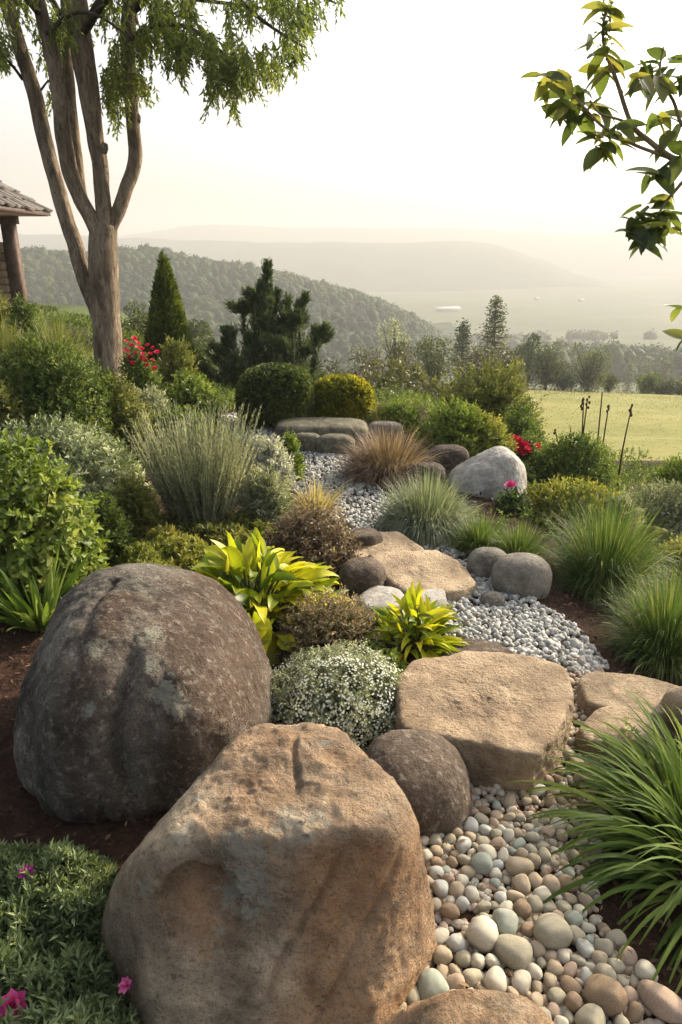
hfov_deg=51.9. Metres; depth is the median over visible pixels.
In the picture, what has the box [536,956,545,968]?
river pebble
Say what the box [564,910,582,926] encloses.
river pebble
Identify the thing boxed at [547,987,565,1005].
river pebble
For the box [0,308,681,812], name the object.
undergrowth
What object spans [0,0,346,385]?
multi stemmed tree
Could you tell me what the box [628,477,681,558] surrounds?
slope shrub
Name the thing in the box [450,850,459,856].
river pebble
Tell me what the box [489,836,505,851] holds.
river pebble
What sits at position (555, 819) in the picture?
river pebble
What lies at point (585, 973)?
river pebble
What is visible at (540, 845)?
river pebble
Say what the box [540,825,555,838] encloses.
river pebble
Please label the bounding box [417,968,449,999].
river pebble
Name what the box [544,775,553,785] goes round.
river pebble
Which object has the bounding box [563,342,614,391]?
round tree
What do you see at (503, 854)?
river pebble
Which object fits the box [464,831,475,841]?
river pebble
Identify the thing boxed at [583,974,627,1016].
river pebble
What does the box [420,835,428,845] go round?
river pebble
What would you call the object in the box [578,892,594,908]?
river pebble
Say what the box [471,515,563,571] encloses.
grass tuft
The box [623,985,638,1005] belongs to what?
river pebble
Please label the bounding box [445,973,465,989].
river pebble
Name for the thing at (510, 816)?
river pebble
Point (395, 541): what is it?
stepping stone
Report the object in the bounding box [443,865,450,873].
river pebble
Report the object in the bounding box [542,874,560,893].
river pebble
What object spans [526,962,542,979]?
river pebble
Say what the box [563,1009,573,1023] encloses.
river pebble
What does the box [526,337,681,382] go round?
misty tree belt
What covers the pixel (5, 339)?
hill grass
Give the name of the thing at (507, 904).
river pebble
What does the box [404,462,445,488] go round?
dark rock
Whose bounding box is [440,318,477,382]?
conifer
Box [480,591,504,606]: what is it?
round stone
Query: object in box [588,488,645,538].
slope shrub
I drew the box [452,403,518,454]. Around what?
light green shrub
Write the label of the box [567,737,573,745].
river pebble
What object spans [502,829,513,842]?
river pebble
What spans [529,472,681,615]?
tall grass
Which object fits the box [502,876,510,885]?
river pebble
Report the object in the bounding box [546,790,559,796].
river pebble
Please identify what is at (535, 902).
river pebble
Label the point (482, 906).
river pebble
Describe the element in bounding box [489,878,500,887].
river pebble
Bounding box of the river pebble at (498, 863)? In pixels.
[493,859,503,869]
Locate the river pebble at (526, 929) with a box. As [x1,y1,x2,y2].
[520,922,533,937]
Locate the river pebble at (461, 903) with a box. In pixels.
[454,896,469,910]
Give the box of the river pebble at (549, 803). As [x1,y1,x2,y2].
[544,794,554,807]
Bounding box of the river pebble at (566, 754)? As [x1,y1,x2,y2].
[562,748,572,760]
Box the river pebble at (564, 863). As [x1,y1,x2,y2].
[559,860,570,866]
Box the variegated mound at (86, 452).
[0,411,152,516]
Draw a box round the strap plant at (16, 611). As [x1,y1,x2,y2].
[0,528,128,631]
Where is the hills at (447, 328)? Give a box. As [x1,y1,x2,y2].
[22,258,471,374]
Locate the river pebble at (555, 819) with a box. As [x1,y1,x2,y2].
[550,817,565,830]
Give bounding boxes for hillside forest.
[20,242,467,376]
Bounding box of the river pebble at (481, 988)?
[476,986,488,989]
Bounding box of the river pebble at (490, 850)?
[477,844,496,860]
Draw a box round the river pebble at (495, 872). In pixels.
[489,867,501,878]
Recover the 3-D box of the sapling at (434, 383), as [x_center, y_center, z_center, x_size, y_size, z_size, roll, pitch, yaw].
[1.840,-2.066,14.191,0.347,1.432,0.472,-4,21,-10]
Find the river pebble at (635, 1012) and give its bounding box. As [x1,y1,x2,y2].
[626,1001,643,1023]
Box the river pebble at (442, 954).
[433,945,452,964]
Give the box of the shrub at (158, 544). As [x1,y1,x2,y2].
[113,521,209,570]
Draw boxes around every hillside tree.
[123,299,145,317]
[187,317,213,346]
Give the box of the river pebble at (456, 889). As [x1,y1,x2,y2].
[448,881,464,898]
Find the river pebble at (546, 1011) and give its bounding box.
[540,1006,551,1019]
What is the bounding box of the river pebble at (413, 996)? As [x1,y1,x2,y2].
[406,986,420,1005]
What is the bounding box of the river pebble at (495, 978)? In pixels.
[483,966,506,991]
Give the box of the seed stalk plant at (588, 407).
[553,392,632,490]
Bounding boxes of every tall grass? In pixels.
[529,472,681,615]
[587,549,681,685]
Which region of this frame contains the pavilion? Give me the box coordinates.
[0,180,52,303]
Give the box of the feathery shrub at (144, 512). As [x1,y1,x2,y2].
[108,470,167,541]
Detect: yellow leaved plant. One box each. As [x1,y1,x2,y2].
[192,527,353,665]
[354,581,469,663]
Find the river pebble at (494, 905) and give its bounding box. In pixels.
[490,901,498,909]
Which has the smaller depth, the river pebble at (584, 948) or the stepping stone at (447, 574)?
the river pebble at (584, 948)
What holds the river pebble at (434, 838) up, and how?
on the pebbles at (485, 888)
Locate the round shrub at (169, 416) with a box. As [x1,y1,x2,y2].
[149,403,208,464]
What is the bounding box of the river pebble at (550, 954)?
[544,949,557,961]
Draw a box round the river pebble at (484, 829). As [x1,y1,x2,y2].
[479,824,491,835]
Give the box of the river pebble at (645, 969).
[635,959,657,981]
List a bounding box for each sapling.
[376,373,398,389]
[391,356,407,384]
[409,364,426,389]
[426,375,440,393]
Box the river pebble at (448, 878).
[443,873,454,885]
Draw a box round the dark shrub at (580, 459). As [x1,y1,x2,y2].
[529,426,625,495]
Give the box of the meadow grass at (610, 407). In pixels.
[521,388,681,455]
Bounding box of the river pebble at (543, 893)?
[533,885,551,901]
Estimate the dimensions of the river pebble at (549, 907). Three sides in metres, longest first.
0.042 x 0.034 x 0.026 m
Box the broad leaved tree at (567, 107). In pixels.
[519,0,681,351]
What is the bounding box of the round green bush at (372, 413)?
[363,404,392,424]
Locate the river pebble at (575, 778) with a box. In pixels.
[573,774,582,782]
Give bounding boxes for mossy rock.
[275,417,367,441]
[294,433,319,452]
[315,433,354,454]
[368,421,402,436]
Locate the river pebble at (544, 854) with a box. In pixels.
[538,847,550,861]
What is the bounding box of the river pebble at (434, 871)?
[429,865,443,880]
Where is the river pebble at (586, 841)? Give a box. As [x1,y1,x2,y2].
[578,834,588,844]
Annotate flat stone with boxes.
[358,586,403,616]
[401,589,446,614]
[440,638,514,656]
[573,705,655,759]
[575,671,681,740]
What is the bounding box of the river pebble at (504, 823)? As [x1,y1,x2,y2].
[500,821,507,826]
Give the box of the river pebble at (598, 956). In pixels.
[591,950,607,964]
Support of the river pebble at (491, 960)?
on the pebbles at (485, 888)
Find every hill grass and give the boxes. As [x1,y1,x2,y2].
[0,307,29,373]
[10,281,93,372]
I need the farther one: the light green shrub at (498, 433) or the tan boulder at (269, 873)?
the light green shrub at (498, 433)
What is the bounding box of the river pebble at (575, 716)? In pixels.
[572,713,577,719]
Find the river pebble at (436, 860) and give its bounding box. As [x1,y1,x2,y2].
[430,856,442,866]
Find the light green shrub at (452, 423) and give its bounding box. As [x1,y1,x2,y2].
[412,394,498,459]
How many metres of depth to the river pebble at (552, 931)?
1.70 m
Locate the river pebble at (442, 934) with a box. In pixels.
[435,927,448,945]
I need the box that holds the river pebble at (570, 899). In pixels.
[564,893,577,904]
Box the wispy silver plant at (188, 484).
[122,398,267,527]
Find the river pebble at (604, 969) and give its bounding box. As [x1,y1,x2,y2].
[594,963,616,979]
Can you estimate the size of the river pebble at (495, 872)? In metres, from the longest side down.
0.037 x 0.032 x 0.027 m
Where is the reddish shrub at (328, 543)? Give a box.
[262,494,367,580]
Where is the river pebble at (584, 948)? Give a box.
[576,938,593,958]
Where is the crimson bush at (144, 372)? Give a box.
[114,336,166,410]
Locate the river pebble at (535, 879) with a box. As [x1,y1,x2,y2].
[528,872,542,888]
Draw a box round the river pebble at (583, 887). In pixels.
[579,884,594,896]
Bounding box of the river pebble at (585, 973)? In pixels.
[581,967,590,983]
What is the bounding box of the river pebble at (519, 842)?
[512,837,525,848]
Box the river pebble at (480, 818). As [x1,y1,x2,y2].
[474,812,488,825]
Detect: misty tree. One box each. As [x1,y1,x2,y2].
[618,358,636,393]
[631,359,653,392]
[655,356,676,383]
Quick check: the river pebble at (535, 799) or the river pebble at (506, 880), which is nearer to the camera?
the river pebble at (506, 880)
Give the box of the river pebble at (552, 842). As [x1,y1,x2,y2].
[547,838,557,846]
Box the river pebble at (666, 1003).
[636,979,681,1023]
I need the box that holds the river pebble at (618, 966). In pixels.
[607,957,625,974]
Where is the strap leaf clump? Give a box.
[508,687,681,994]
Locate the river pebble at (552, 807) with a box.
[548,805,556,812]
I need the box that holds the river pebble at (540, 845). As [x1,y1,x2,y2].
[536,843,550,849]
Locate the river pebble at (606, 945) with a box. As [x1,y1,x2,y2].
[594,938,613,957]
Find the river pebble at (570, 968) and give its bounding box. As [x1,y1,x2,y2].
[562,961,576,977]
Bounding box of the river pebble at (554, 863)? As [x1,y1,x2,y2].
[550,859,559,867]
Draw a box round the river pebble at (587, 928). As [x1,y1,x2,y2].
[580,922,595,933]
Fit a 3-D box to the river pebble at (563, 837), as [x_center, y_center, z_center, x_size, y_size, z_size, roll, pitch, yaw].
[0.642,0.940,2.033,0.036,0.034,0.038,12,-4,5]
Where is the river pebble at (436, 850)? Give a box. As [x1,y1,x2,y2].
[430,845,442,856]
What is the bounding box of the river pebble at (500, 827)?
[496,824,504,830]
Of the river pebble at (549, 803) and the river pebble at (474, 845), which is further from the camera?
the river pebble at (549, 803)
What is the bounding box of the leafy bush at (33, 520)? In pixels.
[0,427,110,606]
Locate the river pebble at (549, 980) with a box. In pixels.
[543,972,556,988]
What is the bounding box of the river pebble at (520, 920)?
[518,916,523,924]
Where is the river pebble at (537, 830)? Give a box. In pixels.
[532,827,539,832]
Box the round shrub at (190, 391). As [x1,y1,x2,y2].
[164,366,227,426]
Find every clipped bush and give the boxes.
[233,361,315,427]
[313,373,376,420]
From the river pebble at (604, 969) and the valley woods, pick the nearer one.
the river pebble at (604, 969)
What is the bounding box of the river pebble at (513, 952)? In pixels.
[494,934,532,970]
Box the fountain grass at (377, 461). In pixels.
[327,409,447,492]
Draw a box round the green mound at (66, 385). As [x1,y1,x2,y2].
[0,325,133,450]
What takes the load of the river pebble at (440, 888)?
on the pebbles at (485, 888)
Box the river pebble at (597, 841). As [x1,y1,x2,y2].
[592,838,603,848]
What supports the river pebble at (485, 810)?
on the pebbles at (485, 888)
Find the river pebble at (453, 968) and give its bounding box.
[448,963,460,973]
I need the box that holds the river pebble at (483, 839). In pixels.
[476,836,489,844]
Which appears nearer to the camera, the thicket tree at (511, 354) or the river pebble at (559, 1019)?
the river pebble at (559, 1019)
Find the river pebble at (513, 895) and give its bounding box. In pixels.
[506,890,524,901]
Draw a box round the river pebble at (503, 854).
[497,847,507,863]
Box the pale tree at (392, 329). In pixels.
[376,316,410,359]
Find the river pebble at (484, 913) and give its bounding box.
[479,912,490,918]
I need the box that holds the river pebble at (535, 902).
[527,895,542,912]
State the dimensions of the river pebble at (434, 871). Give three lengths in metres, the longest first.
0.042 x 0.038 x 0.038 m
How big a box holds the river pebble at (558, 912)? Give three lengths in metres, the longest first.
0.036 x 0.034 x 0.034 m
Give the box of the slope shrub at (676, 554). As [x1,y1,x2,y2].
[643,533,681,597]
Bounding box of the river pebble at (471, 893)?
[464,886,478,901]
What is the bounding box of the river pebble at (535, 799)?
[529,795,538,804]
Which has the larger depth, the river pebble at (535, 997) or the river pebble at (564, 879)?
the river pebble at (564, 879)
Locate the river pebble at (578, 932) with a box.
[569,925,585,945]
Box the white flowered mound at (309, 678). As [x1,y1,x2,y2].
[270,638,410,751]
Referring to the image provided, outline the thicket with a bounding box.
[340,353,497,414]
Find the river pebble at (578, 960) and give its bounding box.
[570,954,585,966]
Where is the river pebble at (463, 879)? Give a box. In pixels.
[455,874,468,886]
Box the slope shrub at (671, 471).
[644,452,681,499]
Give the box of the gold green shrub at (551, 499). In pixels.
[519,474,638,537]
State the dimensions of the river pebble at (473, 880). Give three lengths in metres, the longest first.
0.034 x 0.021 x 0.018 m
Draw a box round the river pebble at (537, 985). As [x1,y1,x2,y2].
[532,980,542,992]
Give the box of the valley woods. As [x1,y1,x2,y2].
[464,328,657,360]
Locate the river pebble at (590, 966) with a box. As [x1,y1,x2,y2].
[585,962,595,970]
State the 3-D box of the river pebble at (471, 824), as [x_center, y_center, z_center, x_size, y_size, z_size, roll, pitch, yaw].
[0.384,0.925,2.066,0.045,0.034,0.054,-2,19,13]
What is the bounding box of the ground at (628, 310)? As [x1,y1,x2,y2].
[0,276,681,1023]
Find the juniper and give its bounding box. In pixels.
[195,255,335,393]
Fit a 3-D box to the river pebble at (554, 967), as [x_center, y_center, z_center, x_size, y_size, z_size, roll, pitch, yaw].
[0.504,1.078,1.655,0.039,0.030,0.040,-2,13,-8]
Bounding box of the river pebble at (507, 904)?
[498,900,512,910]
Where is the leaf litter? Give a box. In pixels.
[1,495,667,1004]
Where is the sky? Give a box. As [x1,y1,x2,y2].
[0,0,681,235]
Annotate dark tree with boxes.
[515,332,547,388]
[524,340,571,389]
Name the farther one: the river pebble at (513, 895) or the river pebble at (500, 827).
the river pebble at (500, 827)
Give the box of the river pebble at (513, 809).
[506,806,516,812]
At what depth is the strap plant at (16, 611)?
3.04 m
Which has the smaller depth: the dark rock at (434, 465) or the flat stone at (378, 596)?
the flat stone at (378, 596)
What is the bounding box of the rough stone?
[384,989,554,1023]
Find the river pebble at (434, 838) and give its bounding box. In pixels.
[429,833,441,845]
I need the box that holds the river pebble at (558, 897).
[554,894,562,900]
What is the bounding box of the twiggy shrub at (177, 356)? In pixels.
[154,333,204,390]
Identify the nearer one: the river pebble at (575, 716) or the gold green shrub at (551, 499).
the river pebble at (575, 716)
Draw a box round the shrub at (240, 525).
[144,508,278,554]
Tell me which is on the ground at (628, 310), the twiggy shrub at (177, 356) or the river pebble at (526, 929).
the twiggy shrub at (177, 356)
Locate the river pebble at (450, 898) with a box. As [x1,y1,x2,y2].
[445,895,454,902]
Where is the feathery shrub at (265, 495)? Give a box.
[235,460,297,527]
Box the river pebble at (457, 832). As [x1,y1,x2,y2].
[451,827,462,837]
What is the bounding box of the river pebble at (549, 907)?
[543,902,557,913]
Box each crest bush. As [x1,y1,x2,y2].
[27,305,57,312]
[51,312,91,327]
[120,311,148,346]
[191,334,218,370]
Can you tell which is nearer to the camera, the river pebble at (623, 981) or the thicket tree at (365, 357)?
the river pebble at (623, 981)
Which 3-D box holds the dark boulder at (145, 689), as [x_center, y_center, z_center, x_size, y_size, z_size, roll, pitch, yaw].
[-0.671,0.601,2.430,0.866,0.730,0.910,0,21,0]
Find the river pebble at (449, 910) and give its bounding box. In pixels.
[440,902,459,919]
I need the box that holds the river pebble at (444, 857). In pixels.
[441,854,447,860]
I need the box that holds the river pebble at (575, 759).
[569,757,582,770]
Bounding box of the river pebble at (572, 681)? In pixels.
[570,677,574,685]
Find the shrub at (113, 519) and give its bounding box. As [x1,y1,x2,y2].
[80,489,135,566]
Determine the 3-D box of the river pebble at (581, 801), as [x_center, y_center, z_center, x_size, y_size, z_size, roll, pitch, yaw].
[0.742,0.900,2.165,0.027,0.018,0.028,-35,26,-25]
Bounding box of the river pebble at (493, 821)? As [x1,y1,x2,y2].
[489,817,499,826]
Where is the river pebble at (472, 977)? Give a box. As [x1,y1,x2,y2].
[462,968,481,986]
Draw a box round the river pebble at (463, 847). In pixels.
[456,836,471,853]
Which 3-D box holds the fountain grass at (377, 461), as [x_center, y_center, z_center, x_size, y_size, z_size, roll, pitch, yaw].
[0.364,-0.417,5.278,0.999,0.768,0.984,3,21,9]
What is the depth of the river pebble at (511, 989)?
1.60 m
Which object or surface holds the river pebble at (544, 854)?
on the pebbles at (485, 888)
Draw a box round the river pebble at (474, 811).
[470,808,478,816]
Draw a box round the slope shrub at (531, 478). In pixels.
[518,456,540,495]
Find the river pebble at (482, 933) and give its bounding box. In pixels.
[466,915,498,953]
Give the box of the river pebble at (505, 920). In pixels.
[492,908,517,934]
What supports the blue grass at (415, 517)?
on the ground at (628, 310)
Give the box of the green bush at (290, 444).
[278,426,307,481]
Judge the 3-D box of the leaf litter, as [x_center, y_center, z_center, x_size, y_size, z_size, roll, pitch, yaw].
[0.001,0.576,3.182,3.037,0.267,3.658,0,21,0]
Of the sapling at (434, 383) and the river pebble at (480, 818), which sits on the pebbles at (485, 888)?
the river pebble at (480, 818)
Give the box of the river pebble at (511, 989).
[506,986,518,994]
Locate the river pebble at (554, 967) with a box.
[547,959,563,976]
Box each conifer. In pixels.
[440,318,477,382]
[473,295,517,377]
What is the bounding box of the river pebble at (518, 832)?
[513,828,522,837]
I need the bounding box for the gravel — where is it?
[222,412,609,675]
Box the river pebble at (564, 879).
[558,874,578,892]
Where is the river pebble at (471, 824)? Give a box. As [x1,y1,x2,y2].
[463,817,478,833]
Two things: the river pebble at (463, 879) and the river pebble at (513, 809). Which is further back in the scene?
the river pebble at (513, 809)
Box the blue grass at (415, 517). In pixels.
[369,455,486,549]
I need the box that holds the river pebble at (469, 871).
[460,865,475,878]
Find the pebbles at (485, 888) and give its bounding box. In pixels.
[422,657,665,1023]
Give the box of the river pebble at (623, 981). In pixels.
[617,974,628,986]
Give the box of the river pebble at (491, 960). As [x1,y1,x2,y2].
[485,953,500,967]
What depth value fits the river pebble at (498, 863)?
1.93 m
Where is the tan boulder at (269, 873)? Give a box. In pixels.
[98,722,436,1023]
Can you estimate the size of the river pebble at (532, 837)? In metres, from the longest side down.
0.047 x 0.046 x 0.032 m
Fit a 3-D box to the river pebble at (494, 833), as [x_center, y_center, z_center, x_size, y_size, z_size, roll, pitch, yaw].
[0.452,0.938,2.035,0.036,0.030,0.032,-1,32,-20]
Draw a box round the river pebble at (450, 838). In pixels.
[443,833,455,844]
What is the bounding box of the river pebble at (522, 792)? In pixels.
[520,790,528,797]
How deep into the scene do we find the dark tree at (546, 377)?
56.87 m
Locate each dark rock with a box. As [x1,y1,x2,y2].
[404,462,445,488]
[427,444,468,476]
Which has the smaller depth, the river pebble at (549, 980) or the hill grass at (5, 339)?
the river pebble at (549, 980)
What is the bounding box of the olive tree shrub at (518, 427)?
[495,393,551,459]
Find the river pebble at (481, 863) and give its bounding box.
[470,852,492,874]
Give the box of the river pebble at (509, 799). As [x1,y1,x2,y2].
[502,793,515,808]
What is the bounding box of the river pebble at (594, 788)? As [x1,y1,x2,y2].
[588,787,599,793]
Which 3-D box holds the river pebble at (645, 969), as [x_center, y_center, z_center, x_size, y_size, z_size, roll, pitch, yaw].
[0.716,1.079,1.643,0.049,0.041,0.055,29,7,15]
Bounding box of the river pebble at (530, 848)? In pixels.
[524,844,537,853]
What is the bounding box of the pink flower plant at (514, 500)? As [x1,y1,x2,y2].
[491,480,532,518]
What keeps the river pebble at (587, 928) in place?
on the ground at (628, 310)
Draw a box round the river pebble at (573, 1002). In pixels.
[564,991,583,1013]
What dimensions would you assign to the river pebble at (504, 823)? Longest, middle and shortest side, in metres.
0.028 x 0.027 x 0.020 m
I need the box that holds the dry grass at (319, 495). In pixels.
[287,469,351,520]
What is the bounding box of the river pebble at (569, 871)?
[562,867,574,876]
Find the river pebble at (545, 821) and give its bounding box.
[538,817,549,825]
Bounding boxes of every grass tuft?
[436,505,521,559]
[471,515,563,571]
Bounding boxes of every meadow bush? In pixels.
[550,370,579,390]
[599,373,619,392]
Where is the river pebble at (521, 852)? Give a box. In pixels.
[515,847,527,857]
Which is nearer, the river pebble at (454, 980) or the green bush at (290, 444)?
the river pebble at (454, 980)
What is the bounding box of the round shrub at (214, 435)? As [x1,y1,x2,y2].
[198,420,237,473]
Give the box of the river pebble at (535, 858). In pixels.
[527,853,540,866]
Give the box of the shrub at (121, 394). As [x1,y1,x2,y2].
[87,369,159,470]
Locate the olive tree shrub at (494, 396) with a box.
[434,349,547,444]
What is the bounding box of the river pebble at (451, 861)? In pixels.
[446,856,457,867]
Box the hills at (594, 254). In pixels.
[33,225,681,275]
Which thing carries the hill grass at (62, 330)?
on the ground at (628, 310)
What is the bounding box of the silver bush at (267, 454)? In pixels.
[239,429,300,489]
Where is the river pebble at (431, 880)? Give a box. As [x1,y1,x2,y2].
[427,875,433,888]
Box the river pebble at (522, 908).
[513,898,531,918]
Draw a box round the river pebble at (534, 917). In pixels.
[532,914,538,923]
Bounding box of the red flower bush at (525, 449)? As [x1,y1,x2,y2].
[509,428,545,470]
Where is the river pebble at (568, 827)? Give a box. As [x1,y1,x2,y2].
[566,824,575,838]
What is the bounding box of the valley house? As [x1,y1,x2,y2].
[435,306,460,311]
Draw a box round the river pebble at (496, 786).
[493,784,500,789]
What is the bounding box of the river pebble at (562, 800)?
[558,797,568,804]
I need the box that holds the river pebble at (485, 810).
[478,806,490,815]
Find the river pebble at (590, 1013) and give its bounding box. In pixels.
[574,1003,605,1023]
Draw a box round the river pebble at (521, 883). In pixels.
[511,873,530,894]
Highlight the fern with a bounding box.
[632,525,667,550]
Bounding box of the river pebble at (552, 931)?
[533,913,572,949]
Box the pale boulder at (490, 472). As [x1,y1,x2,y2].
[448,446,526,500]
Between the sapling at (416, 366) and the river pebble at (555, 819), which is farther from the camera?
the sapling at (416, 366)
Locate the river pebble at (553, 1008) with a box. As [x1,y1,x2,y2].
[546,1002,559,1020]
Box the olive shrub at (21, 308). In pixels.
[3,292,51,342]
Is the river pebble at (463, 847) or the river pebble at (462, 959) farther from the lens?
the river pebble at (463, 847)
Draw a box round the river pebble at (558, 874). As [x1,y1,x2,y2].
[555,870,562,877]
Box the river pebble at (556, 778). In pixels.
[552,774,562,782]
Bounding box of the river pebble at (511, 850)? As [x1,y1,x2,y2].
[507,846,515,855]
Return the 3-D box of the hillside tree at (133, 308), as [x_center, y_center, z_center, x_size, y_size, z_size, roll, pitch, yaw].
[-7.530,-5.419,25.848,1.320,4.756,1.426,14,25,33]
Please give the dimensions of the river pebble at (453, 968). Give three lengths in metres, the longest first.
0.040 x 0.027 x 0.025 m
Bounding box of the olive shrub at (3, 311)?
[0,290,12,331]
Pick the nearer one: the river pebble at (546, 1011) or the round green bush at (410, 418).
the river pebble at (546, 1011)
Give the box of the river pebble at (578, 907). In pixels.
[573,904,586,917]
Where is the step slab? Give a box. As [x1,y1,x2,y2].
[394,651,573,795]
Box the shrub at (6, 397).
[0,379,34,437]
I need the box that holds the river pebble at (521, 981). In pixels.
[512,969,531,995]
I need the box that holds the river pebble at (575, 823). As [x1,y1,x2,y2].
[569,818,577,826]
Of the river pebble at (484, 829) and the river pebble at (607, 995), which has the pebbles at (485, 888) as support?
the river pebble at (484, 829)
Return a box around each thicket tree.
[319,357,347,374]
[345,343,383,386]
[387,342,430,385]
[412,335,457,393]
[453,344,500,388]
[492,346,532,403]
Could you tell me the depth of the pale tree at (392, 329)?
44.91 m
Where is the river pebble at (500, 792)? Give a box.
[496,789,504,795]
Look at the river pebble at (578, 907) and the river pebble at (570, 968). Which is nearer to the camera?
the river pebble at (570, 968)
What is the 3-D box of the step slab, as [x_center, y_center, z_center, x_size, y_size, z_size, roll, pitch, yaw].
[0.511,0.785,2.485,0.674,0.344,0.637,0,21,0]
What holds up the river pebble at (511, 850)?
on the pebbles at (485, 888)
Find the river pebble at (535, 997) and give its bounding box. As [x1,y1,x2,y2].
[528,991,542,1006]
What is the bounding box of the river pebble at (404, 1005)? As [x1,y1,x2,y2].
[398,1002,407,1009]
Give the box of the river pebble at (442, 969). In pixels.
[436,964,447,978]
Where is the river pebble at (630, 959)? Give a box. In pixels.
[618,945,637,967]
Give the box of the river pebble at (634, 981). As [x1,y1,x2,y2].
[629,976,639,989]
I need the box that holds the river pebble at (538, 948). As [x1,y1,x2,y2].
[530,940,545,957]
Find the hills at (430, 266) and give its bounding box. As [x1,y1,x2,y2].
[0,234,613,291]
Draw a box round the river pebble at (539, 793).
[531,784,545,796]
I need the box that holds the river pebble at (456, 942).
[447,933,465,952]
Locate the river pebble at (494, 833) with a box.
[490,829,501,838]
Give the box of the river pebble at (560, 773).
[556,765,564,775]
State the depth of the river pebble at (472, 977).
1.62 m
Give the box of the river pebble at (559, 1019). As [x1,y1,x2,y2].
[554,1015,568,1023]
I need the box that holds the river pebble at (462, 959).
[455,950,470,968]
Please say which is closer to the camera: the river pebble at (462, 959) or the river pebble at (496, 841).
the river pebble at (462, 959)
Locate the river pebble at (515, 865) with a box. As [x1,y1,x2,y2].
[505,856,533,875]
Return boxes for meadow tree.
[635,371,662,393]
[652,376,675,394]
[669,378,681,395]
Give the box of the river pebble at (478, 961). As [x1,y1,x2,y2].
[471,953,485,969]
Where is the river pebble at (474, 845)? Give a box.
[471,842,478,850]
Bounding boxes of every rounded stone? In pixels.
[338,557,385,596]
[365,729,471,836]
[662,686,681,731]
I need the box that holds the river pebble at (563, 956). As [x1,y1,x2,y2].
[556,948,569,964]
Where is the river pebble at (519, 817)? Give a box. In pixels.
[515,813,525,821]
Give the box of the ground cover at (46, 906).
[0,835,140,1023]
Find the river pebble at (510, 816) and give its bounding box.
[503,812,515,821]
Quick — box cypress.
[141,249,197,369]
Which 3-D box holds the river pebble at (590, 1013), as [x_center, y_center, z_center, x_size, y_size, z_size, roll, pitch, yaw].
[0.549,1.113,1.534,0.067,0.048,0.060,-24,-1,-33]
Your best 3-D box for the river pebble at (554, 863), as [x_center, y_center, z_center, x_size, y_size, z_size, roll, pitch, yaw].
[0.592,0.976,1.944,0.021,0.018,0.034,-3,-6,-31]
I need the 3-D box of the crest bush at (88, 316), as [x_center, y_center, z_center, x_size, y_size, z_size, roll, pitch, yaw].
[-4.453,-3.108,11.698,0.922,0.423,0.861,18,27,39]
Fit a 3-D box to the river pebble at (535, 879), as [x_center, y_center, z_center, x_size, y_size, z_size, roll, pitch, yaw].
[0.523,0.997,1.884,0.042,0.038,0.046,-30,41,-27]
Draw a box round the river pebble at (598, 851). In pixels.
[586,842,601,854]
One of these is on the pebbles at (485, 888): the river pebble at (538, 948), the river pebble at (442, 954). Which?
the river pebble at (538, 948)
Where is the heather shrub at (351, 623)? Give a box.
[271,583,390,667]
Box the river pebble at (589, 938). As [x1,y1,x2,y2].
[585,934,593,943]
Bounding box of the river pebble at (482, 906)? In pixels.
[477,901,490,911]
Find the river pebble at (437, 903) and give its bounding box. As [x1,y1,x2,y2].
[433,897,440,911]
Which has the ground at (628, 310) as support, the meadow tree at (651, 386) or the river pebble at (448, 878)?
the meadow tree at (651, 386)
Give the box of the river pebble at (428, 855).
[423,849,433,862]
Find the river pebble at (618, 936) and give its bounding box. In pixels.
[605,929,626,951]
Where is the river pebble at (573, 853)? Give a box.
[569,849,581,863]
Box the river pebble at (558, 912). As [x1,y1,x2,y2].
[552,910,564,918]
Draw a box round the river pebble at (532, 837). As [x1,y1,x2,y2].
[524,831,539,842]
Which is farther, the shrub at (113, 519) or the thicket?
the thicket
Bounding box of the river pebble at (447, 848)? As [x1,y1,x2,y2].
[441,843,451,852]
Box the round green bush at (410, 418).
[375,395,428,433]
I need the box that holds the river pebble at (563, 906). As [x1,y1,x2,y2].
[555,900,571,913]
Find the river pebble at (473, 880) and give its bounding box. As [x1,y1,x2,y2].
[470,877,478,886]
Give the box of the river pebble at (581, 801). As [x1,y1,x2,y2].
[577,799,585,805]
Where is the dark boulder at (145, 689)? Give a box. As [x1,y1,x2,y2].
[12,563,274,823]
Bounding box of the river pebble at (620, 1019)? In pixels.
[613,1014,629,1023]
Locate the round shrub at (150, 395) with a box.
[131,381,177,424]
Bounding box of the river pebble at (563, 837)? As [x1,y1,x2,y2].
[555,829,567,841]
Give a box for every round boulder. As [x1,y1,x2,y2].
[466,547,505,577]
[491,552,551,598]
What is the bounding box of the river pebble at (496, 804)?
[492,800,500,809]
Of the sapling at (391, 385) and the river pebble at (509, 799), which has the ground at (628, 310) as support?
the sapling at (391, 385)
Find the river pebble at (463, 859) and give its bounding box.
[456,854,470,865]
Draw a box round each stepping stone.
[345,527,382,547]
[349,531,423,558]
[368,550,475,601]
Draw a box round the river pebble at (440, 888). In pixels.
[432,879,448,897]
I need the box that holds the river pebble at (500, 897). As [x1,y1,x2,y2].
[494,891,506,903]
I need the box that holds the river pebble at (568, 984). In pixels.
[559,975,581,995]
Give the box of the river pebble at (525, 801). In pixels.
[521,797,531,805]
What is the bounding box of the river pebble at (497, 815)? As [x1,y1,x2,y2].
[490,810,502,821]

